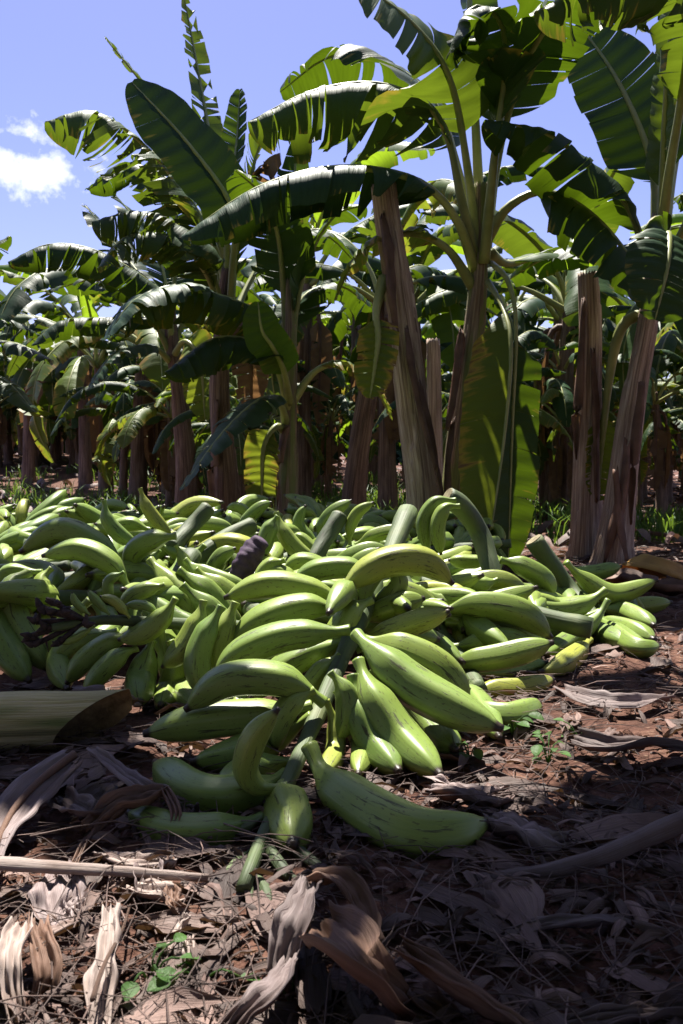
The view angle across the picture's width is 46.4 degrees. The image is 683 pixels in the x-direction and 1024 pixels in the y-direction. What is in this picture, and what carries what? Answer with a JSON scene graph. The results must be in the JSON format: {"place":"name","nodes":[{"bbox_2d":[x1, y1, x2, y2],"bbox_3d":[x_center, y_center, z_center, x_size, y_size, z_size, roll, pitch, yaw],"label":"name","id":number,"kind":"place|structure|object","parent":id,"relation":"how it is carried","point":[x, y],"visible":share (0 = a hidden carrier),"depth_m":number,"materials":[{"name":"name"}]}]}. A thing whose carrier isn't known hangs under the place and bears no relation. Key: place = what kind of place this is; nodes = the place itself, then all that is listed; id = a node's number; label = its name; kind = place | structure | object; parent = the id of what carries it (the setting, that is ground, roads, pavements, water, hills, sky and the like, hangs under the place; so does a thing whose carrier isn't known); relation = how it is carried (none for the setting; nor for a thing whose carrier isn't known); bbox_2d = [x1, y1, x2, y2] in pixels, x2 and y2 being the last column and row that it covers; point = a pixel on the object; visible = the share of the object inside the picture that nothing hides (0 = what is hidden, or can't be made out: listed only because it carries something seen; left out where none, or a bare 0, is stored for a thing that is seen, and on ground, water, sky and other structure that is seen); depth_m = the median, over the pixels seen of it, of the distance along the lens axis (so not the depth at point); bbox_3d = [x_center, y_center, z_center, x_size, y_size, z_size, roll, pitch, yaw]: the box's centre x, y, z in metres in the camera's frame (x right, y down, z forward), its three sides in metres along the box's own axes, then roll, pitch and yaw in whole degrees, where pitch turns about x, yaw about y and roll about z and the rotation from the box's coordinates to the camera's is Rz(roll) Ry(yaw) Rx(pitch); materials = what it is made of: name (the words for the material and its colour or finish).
{"place":"outdoors","nodes":[
{"label":"outdoors","id":0,"kind":"place"},
{"bbox_2d":[0,454,682,1023],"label":"ground","id":1,"kind":"structure","parent":0,"point":[632,722],"depth_m":1.14,"materials":[{"name":"soil"}]},
{"bbox_2d":[0,235,53,412],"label":"banana plant","id":2,"kind":"object","parent":1,"relation":"on","point":[19,398],"visible":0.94,"depth_m":6.55,"materials":[{"name":"green plant"}]},
{"bbox_2d":[0,513,60,555],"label":"plantain bunch","id":3,"kind":"object","parent":1,"relation":"on","point":[30,526],"visible":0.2,"depth_m":2.92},
{"bbox_2d":[0,543,72,578],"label":"plantain bunch","id":4,"kind":"object","parent":1,"relation":"on","point":[6,554],"visible":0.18,"depth_m":2.56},
{"bbox_2d":[0,489,85,528],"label":"plantain bunch","id":5,"kind":"object","parent":1,"relation":"on","point":[57,502],"visible":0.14,"depth_m":3.49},
{"bbox_2d":[27,912,62,1000],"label":"dry leaf","id":6,"kind":"object","parent":1,"relation":"on","point":[42,956],"visible":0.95,"depth_m":0.76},
{"bbox_2d":[0,289,108,482],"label":"banana plant","id":7,"kind":"object","parent":1,"relation":"on","point":[28,468],"visible":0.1,"depth_m":11.06,"materials":[{"name":"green plant"}]},
{"bbox_2d":[28,858,86,937],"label":"dry leaf","id":8,"kind":"object","parent":1,"relation":"on","point":[43,894],"visible":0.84,"depth_m":0.89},
{"bbox_2d":[0,689,131,751],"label":"cut stem","id":9,"kind":"object","parent":1,"relation":"on","point":[33,719],"visible":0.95,"depth_m":1.38,"materials":[{"name":"plant"}]},
{"bbox_2d":[47,786,105,816],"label":"dry leaf","id":10,"kind":"object","parent":1,"relation":"on","point":[74,802],"visible":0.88,"depth_m":1.09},
{"bbox_2d":[0,558,176,636],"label":"plantain bunch","id":11,"kind":"object","parent":1,"relation":"on","point":[27,592],"visible":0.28,"depth_m":2.02,"materials":[{"name":"food"}]},
{"bbox_2d":[94,487,231,562],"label":"plantain bunch","id":12,"kind":"object","parent":11,"relation":"on","point":[117,530],"visible":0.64,"depth_m":2.50,"materials":[{"name":"food"}]},
{"bbox_2d":[0,264,178,485],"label":"banana plant","id":13,"kind":"object","parent":1,"relation":"on","point":[33,307],"visible":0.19,"depth_m":10.26,"materials":[{"name":"green plant"}]},
{"bbox_2d":[50,379,133,501],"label":"banana plant","id":14,"kind":"object","parent":1,"relation":"on","point":[124,401],"visible":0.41,"depth_m":8.11,"materials":[{"name":"green plant"}]},
{"bbox_2d":[7,509,186,554],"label":"plantain bunch","id":15,"kind":"object","parent":1,"relation":"on","point":[174,524],"visible":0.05,"depth_m":2.94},
{"bbox_2d":[9,290,185,498],"bbox_3d":[-2.772,-1.316,9.211,2.780,2.659,2.631,2,5,31],"label":"banana plant","id":16,"kind":"object","parent":1,"relation":"on","point":[75,369],"visible":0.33,"depth_m":8.93,"materials":[{"name":"green plant"}]},
{"bbox_2d":[72,808,126,862],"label":"dry leaf","id":17,"kind":"object","parent":1,"relation":"on","point":[83,846],"visible":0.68,"depth_m":1.02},
{"bbox_2d":[0,856,208,882],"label":"dead midrib","id":18,"kind":"object","parent":1,"relation":"on","point":[14,864],"visible":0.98,"depth_m":0.92,"materials":[{"name":"beige plant"}]},
{"bbox_2d":[0,517,238,710],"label":"plantain bunch","id":19,"kind":"object","parent":1,"relation":"on","point":[79,645],"visible":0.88,"depth_m":1.70,"materials":[{"name":"food"}]},
{"bbox_2d":[0,267,250,503],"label":"banana plant","id":20,"kind":"object","parent":1,"relation":"on","point":[16,300],"visible":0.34,"depth_m":7.36,"materials":[{"name":"green plant"}]},
{"bbox_2d":[81,784,169,831],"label":"dry leaf","id":21,"kind":"object","parent":1,"relation":"on","point":[134,796],"visible":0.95,"depth_m":1.07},
{"bbox_2d":[86,746,171,802],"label":"dry leaf","id":22,"kind":"object","parent":1,"relation":"on","point":[120,771],"visible":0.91,"depth_m":1.16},
{"bbox_2d":[91,847,178,866],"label":"dry leaf","id":23,"kind":"object","parent":1,"relation":"on","point":[138,856],"visible":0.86,"depth_m":0.97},
{"bbox_2d":[8,195,262,506],"bbox_3d":[-1.452,-1.195,5.871,1.685,2.629,1.164,0,4,0],"label":"banana plant","id":24,"kind":"object","parent":1,"relation":"on","point":[134,280],"visible":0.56,"depth_m":5.66,"materials":[{"name":"green plant"}]},
{"bbox_2d":[64,496,224,523],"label":"plantain bunch","id":25,"kind":"object","parent":1,"relation":"on","point":[87,513],"visible":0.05,"depth_m":3.41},
{"bbox_2d":[55,365,247,506],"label":"banana plant","id":26,"kind":"object","parent":1,"relation":"on","point":[127,435],"visible":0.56,"depth_m":6.99,"materials":[{"name":"green plant"}]},
{"bbox_2d":[70,336,239,499],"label":"banana plant","id":27,"kind":"object","parent":1,"relation":"on","point":[119,375],"visible":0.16,"depth_m":7.77,"materials":[{"name":"green plant"}]},
{"bbox_2d":[121,932,198,1000],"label":"weed","id":28,"kind":"object","parent":1,"relation":"on","point":[178,937],"visible":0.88,"depth_m":0.77,"materials":[{"name":"green plant"}]},
{"bbox_2d":[161,786,181,869],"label":"dry leaf","id":29,"kind":"object","parent":1,"relation":"on","point":[172,801],"visible":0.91,"depth_m":1.05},
{"bbox_2d":[106,366,241,481],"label":"banana plant","id":30,"kind":"object","parent":1,"relation":"on","point":[150,421],"visible":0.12,"depth_m":6.98,"materials":[{"name":"green plant"}]},
{"bbox_2d":[117,529,249,707],"bbox_3d":[-0.360,0.228,1.908,0.352,0.328,0.799,-1,4,-17],"label":"plantain bunch","id":31,"kind":"object","parent":1,"relation":"on","point":[203,637],"visible":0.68,"depth_m":1.65,"materials":[{"name":"food"}]},
{"bbox_2d":[138,513,258,570],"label":"plantain bunch","id":32,"kind":"object","parent":1,"relation":"on","point":[200,536],"visible":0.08,"depth_m":2.61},
{"bbox_2d":[44,0,353,512],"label":"banana plant","id":33,"kind":"object","parent":1,"relation":"on","point":[192,155],"visible":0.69,"depth_m":4.62,"materials":[{"name":"green plant"}]},
{"bbox_2d":[147,961,260,991],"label":"weed","id":34,"kind":"object","parent":1,"relation":"on","point":[155,984],"visible":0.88,"depth_m":0.77,"materials":[{"name":"green plant"}]},
{"bbox_2d":[151,494,270,528],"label":"plantain bunch","id":35,"kind":"object","parent":1,"relation":"on","point":[249,500],"visible":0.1,"depth_m":3.46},
{"bbox_2d":[85,555,344,633],"bbox_3d":[-0.318,0.247,2.062,0.614,0.233,0.705,-2,5,-29],"label":"plantain bunch","id":36,"kind":"object","parent":1,"relation":"on","point":[146,571],"visible":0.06,"depth_m":2.02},
{"bbox_2d":[200,500,326,579],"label":"plantain bunch","id":37,"kind":"object","parent":36,"relation":"on","point":[254,550],"visible":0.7,"depth_m":2.29,"materials":[{"name":"food"}]},
{"bbox_2d":[152,381,300,497],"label":"banana plant","id":38,"kind":"object","parent":1,"relation":"on","point":[199,439],"visible":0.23,"depth_m":5.59,"materials":[{"name":"green plant"}]},
{"bbox_2d":[169,396,301,485],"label":"banana plant","id":39,"kind":"object","parent":1,"relation":"on","point":[202,476],"visible":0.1,"depth_m":5.98,"materials":[{"name":"green plant"}]},
{"bbox_2d":[161,370,333,495],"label":"banana plant","id":40,"kind":"object","parent":1,"relation":"on","point":[235,401],"visible":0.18,"depth_m":6.29,"materials":[{"name":"green plant"}]},
{"bbox_2d":[164,532,355,564],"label":"plantain bunch","id":41,"kind":"object","parent":1,"relation":"on","point":[237,540],"visible":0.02,"depth_m":2.36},
{"bbox_2d":[129,144,392,514],"bbox_3d":[-0.440,-1.001,4.605,1.689,2.420,0.754,-3,5,-31],"label":"banana plant","id":42,"kind":"object","parent":1,"relation":"on","point":[264,340],"visible":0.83,"depth_m":4.57,"materials":[{"name":"green plant"}]},
{"bbox_2d":[178,305,350,496],"bbox_3d":[-0.587,-1.246,9.422,2.770,2.429,2.387,-1,4,-10],"label":"banana plant","id":43,"kind":"object","parent":1,"relation":"on","point":[338,380],"visible":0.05,"depth_m":8.45,"materials":[{"name":"green plant"}]},
{"bbox_2d":[199,360,339,496],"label":"banana plant","id":44,"kind":"object","parent":1,"relation":"on","point":[314,442],"visible":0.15,"depth_m":7.48,"materials":[{"name":"green plant"}]},
{"bbox_2d":[266,875,323,971],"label":"dry leaf","id":45,"kind":"object","parent":1,"relation":"on","point":[292,917],"visible":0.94,"depth_m":0.79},
{"bbox_2d":[257,494,332,524],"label":"plantain bunch","id":46,"kind":"object","parent":1,"relation":"on","point":[314,509],"visible":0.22,"depth_m":3.92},
{"bbox_2d":[230,310,377,490],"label":"banana plant","id":47,"kind":"object","parent":1,"relation":"on","point":[346,353],"visible":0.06,"depth_m":10.41,"materials":[{"name":"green plant"}]},
{"bbox_2d":[125,504,504,899],"bbox_3d":[-0.035,0.220,1.502,0.606,0.397,1.265,0,4,0],"label":"plantain bunch","id":48,"kind":"object","parent":1,"relation":"on","point":[408,701],"visible":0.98,"depth_m":1.33,"materials":[{"name":"food"}]},
{"bbox_2d":[131,142,505,497],"bbox_3d":[-0.225,-1.432,7.354,3.505,3.287,2.915,2,4,24],"label":"banana plant","id":49,"kind":"object","parent":1,"relation":"on","point":[317,333],"visible":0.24,"depth_m":7.42,"materials":[{"name":"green plant"}]},
{"bbox_2d":[256,504,384,531],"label":"plantain bunch","id":50,"kind":"object","parent":1,"relation":"on","point":[309,524],"visible":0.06,"depth_m":3.51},
{"bbox_2d":[280,365,378,503],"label":"banana plant","id":51,"kind":"object","parent":1,"relation":"on","point":[329,448],"visible":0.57,"depth_m":7.68,"materials":[{"name":"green plant"}]},
{"bbox_2d":[257,523,420,557],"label":"plantain bunch","id":52,"kind":"object","parent":1,"relation":"on","point":[340,541],"visible":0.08,"depth_m":2.62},
{"bbox_2d":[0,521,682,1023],"bbox_3d":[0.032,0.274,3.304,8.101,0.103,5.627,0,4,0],"label":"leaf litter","id":53,"kind":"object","parent":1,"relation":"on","point":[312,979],"visible":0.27,"depth_m":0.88,"materials":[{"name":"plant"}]},
{"bbox_2d":[0,912,32,1023],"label":"dry leaf","id":54,"kind":"object","parent":53,"relation":"on","point":[14,938],"visible":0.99,"depth_m":0.74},
{"bbox_2d":[0,748,83,871],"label":"dry leaf","id":55,"kind":"object","parent":53,"relation":"on","point":[25,796],"visible":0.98,"depth_m":1.12,"materials":[{"name":"plant"}]},
{"bbox_2d":[83,901,121,1023],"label":"dry leaf","id":56,"kind":"object","parent":53,"relation":"on","point":[109,935],"visible":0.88,"depth_m":0.75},
{"bbox_2d":[114,878,207,901],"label":"dry leaf","id":57,"kind":"object","parent":53,"relation":"on","point":[155,893],"visible":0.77,"depth_m":0.90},
{"bbox_2d":[220,953,300,1023],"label":"dry leaf","id":58,"kind":"object","parent":53,"relation":"on","point":[259,997],"visible":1,"depth_m":0.71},
{"bbox_2d":[299,899,415,1021],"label":"dry leaf","id":59,"kind":"object","parent":53,"relation":"on","point":[346,939],"visible":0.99,"depth_m":0.71,"materials":[{"name":"plant"}]},
{"bbox_2d":[406,978,466,1023],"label":"dry leaf","id":60,"kind":"object","parent":53,"relation":"on","point":[439,998],"visible":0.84,"depth_m":0.71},
{"bbox_2d":[390,934,533,1023],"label":"dry leaf","id":61,"kind":"object","parent":53,"relation":"on","point":[442,972],"visible":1,"depth_m":0.69,"materials":[{"name":"plant"}]},
{"bbox_2d":[412,774,516,806],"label":"dry leaf","id":62,"kind":"object","parent":53,"relation":"on","point":[442,785],"visible":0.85,"depth_m":1.15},
{"bbox_2d":[481,810,579,850],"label":"dry leaf","id":63,"kind":"object","parent":53,"relation":"on","point":[537,835],"visible":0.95,"depth_m":1.03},
{"bbox_2d":[563,1001,682,1023],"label":"dry leaf","id":64,"kind":"object","parent":53,"relation":"on","point":[611,1013],"visible":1,"depth_m":0.70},
{"bbox_2d":[0,539,682,1022],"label":"soil crumbs","id":65,"kind":"object","parent":1,"relation":"on","point":[570,881],"visible":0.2,"depth_m":0.96,"materials":[{"name":"soil"}]},
{"bbox_2d":[0,460,682,545],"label":"grass","id":66,"kind":"structure","parent":1,"relation":"on","point":[673,523],"depth_m":6.84,"materials":[{"name":"green plant"}]},
{"bbox_2d":[0,451,682,551],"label":"distant leaf litter","id":67,"kind":"object","parent":1,"relation":"on","point":[543,527],"visible":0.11,"depth_m":7.64,"materials":[{"name":"plant"}]},
{"bbox_2d":[305,866,385,942],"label":"dry leaf","id":68,"kind":"object","parent":1,"relation":"on","point":[351,884],"visible":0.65,"depth_m":0.84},
{"bbox_2d":[203,208,489,439],"bbox_3d":[0.383,-1.575,9.232,3.410,3.198,2.836,-3,5,-36],"label":"banana plant","id":69,"kind":"object","parent":1,"relation":"on","point":[456,246],"visible":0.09,"depth_m":9.21,"materials":[{"name":"green plant"}]},
{"bbox_2d":[341,390,376,504],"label":"banana plant","id":70,"kind":"object","parent":1,"relation":"on","point":[355,482],"visible":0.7,"depth_m":5.13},
{"bbox_2d":[241,573,484,664],"bbox_3d":[0.051,0.237,1.923,0.590,0.238,0.792,2,4,20],"label":"plantain bunch","id":71,"kind":"object","parent":1,"relation":"on","point":[342,594],"visible":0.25,"depth_m":1.75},
{"bbox_2d":[292,499,411,559],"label":"plantain bunch","id":72,"kind":"object","parent":71,"relation":"on","point":[333,519],"visible":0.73,"depth_m":2.39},
{"bbox_2d":[237,165,543,510],"bbox_3d":[0.350,-1.145,5.895,2.508,2.816,2.716,0,4,0],"label":"banana plant","id":73,"kind":"object","parent":1,"relation":"on","point":[387,435],"visible":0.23,"depth_m":5.93,"materials":[{"name":"green plant"}]},
{"bbox_2d":[354,181,443,511],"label":"banana plant","id":74,"kind":"object","parent":1,"relation":"on","point":[405,371],"visible":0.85,"depth_m":3.69,"materials":[{"name":"brown plant"}]},
{"bbox_2d":[182,0,653,557],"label":"banana plant","id":75,"kind":"object","parent":1,"relation":"on","point":[486,74],"visible":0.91,"depth_m":3.66,"materials":[{"name":"green plant"}]},
{"bbox_2d":[343,526,511,554],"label":"plantain bunch","id":76,"kind":"object","parent":1,"relation":"on","point":[461,536],"visible":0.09,"depth_m":2.82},
{"bbox_2d":[357,510,508,567],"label":"plantain bunch","id":77,"kind":"object","parent":1,"relation":"on","point":[387,517],"visible":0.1,"depth_m":3.16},
{"bbox_2d":[426,337,442,476],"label":"banana plant","id":78,"kind":"object","parent":1,"relation":"on","point":[434,391],"visible":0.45,"depth_m":4.92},
{"bbox_2d":[312,224,560,382],"bbox_3d":[0.762,-1.231,7.348,2.289,2.783,2.520,-1,4,-13],"label":"banana plant","id":79,"kind":"object","parent":1,"relation":"on","point":[444,329],"visible":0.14,"depth_m":6.85,"materials":[{"name":"green plant"}]},
{"bbox_2d":[372,367,572,484],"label":"banana plant","id":80,"kind":"object","parent":1,"relation":"on","point":[547,420],"visible":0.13,"depth_m":5.77,"materials":[{"name":"green plant"}]},
{"bbox_2d":[361,580,593,660],"bbox_3d":[0.334,0.303,2.145,0.674,0.180,0.688,0,4,0],"label":"plantain bunch","id":81,"kind":"object","parent":1,"relation":"on","point":[485,631],"visible":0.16,"depth_m":2.01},
{"bbox_2d":[416,488,539,591],"bbox_3d":[0.357,0.090,2.206,0.281,0.309,0.354,4,6,44],"label":"plantain bunch","id":82,"kind":"object","parent":81,"relation":"on","point":[433,516],"visible":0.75,"depth_m":2.23,"materials":[{"name":"food"}]},
{"bbox_2d":[407,570,555,740],"bbox_3d":[0.314,0.285,1.792,0.388,0.224,0.799,0,4,0],"label":"plantain bunch","id":83,"kind":"object","parent":1,"relation":"on","point":[513,612],"visible":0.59,"depth_m":1.81,"materials":[{"name":"food"}]},
{"bbox_2d":[421,270,614,382],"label":"banana plant","id":84,"kind":"object","parent":1,"relation":"on","point":[427,332],"visible":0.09,"depth_m":9.27,"materials":[{"name":"green plant"}]},
{"bbox_2d":[416,167,682,520],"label":"banana plant","id":85,"kind":"object","parent":1,"relation":"on","point":[513,238],"visible":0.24,"depth_m":6.15,"materials":[{"name":"green plant"}]},
{"bbox_2d":[416,201,682,396],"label":"banana plant","id":86,"kind":"object","parent":1,"relation":"on","point":[532,307],"visible":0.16,"depth_m":7.50,"materials":[{"name":"green plant"}]},
{"bbox_2d":[530,730,571,763],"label":"weed","id":87,"kind":"object","parent":1,"relation":"on","point":[536,750],"visible":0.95,"depth_m":1.32,"materials":[{"name":"green plant"}]},
{"bbox_2d":[487,582,637,615],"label":"plantain bunch","id":88,"kind":"object","parent":1,"relation":"on","point":[565,592],"visible":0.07,"depth_m":2.48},
{"bbox_2d":[327,545,502,582],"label":"plantain bunch","id":89,"kind":"object","parent":88,"relation":"on","point":[446,555],"visible":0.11,"depth_m":2.46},
{"bbox_2d":[444,810,682,881],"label":"dead midrib","id":90,"kind":"object","parent":1,"relation":"on","point":[663,829],"visible":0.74,"depth_m":0.94,"materials":[{"name":"brown plant"}]},
{"bbox_2d":[501,913,634,934],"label":"dry leaf","id":91,"kind":"object","parent":1,"relation":"on","point":[557,921],"visible":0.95,"depth_m":0.83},
{"bbox_2d":[502,370,641,514],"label":"banana plant","id":92,"kind":"object","parent":1,"relation":"on","point":[560,473],"visible":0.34,"depth_m":6.08,"materials":[{"name":"green plant"}]},
{"bbox_2d":[512,305,631,510],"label":"banana plant","id":93,"kind":"object","parent":1,"relation":"on","point":[534,337],"visible":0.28,"depth_m":6.04,"materials":[{"name":"green plant"}]},
{"bbox_2d":[481,0,682,564],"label":"banana plant","id":94,"kind":"object","parent":1,"relation":"on","point":[638,124],"visible":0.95,"depth_m":3.68,"materials":[{"name":"green plant"}]},
{"bbox_2d":[563,270,602,559],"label":"banana plant","id":95,"kind":"object","parent":1,"relation":"on","point":[586,509],"visible":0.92,"depth_m":3.92,"materials":[{"name":"brown plant"}]},
{"bbox_2d":[486,245,682,414],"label":"banana plant","id":96,"kind":"object","parent":1,"relation":"on","point":[540,320],"visible":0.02,"depth_m":8.43,"materials":[{"name":"green plant"}]},
{"bbox_2d":[499,534,672,675],"bbox_3d":[0.673,0.229,2.239,0.441,0.278,0.958,2,5,25],"label":"plantain bunch","id":97,"kind":"object","parent":1,"relation":"on","point":[626,625],"visible":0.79,"depth_m":2.25,"materials":[{"name":"food"}]},
{"bbox_2d":[519,339,654,519],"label":"banana plant","id":98,"kind":"object","parent":1,"relation":"on","point":[563,407],"visible":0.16,"depth_m":5.87,"materials":[{"name":"green plant"}]},
{"bbox_2d":[546,329,682,526],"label":"banana plant","id":99,"kind":"object","parent":1,"relation":"on","point":[655,450],"visible":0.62,"depth_m":5.55,"materials":[{"name":"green plant"}]},
{"bbox_2d":[554,684,675,708],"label":"dry leaf","id":100,"kind":"object","parent":1,"relation":"on","point":[619,700],"visible":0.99,"depth_m":1.59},
{"bbox_2d":[571,727,682,751],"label":"dry leaf","id":101,"kind":"object","parent":1,"relation":"on","point":[593,740],"visible":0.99,"depth_m":1.34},
{"bbox_2d":[602,553,682,595],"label":"fallen leaf","id":102,"kind":"object","parent":1,"relation":"on","point":[644,566],"visible":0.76,"depth_m":3.04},
{"bbox_2d":[603,193,682,408],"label":"banana plant","id":103,"kind":"object","parent":1,"relation":"on","point":[622,364],"visible":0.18,"depth_m":5.37,"materials":[{"name":"green plant"}]},
{"bbox_2d":[604,364,682,502],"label":"banana plant","id":104,"kind":"object","parent":1,"relation":"on","point":[671,370],"visible":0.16,"depth_m":8.70,"materials":[{"name":"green plant"}]},
{"bbox_2d":[614,349,682,450],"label":"banana plant","id":105,"kind":"object","parent":1,"relation":"on","point":[676,358],"visible":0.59,"depth_m":5.71,"materials":[{"name":"green plant"}]},
{"bbox_2d":[614,407,682,507],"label":"banana plant","id":106,"kind":"object","parent":1,"relation":"on","point":[675,447],"visible":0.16,"depth_m":7.82,"materials":[{"name":"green plant"}]},
{"bbox_2d":[0,0,682,453],"label":"sky","id":107,"kind":"structure","parent":0,"point":[57,59],"materials":[{"name":"blue"}]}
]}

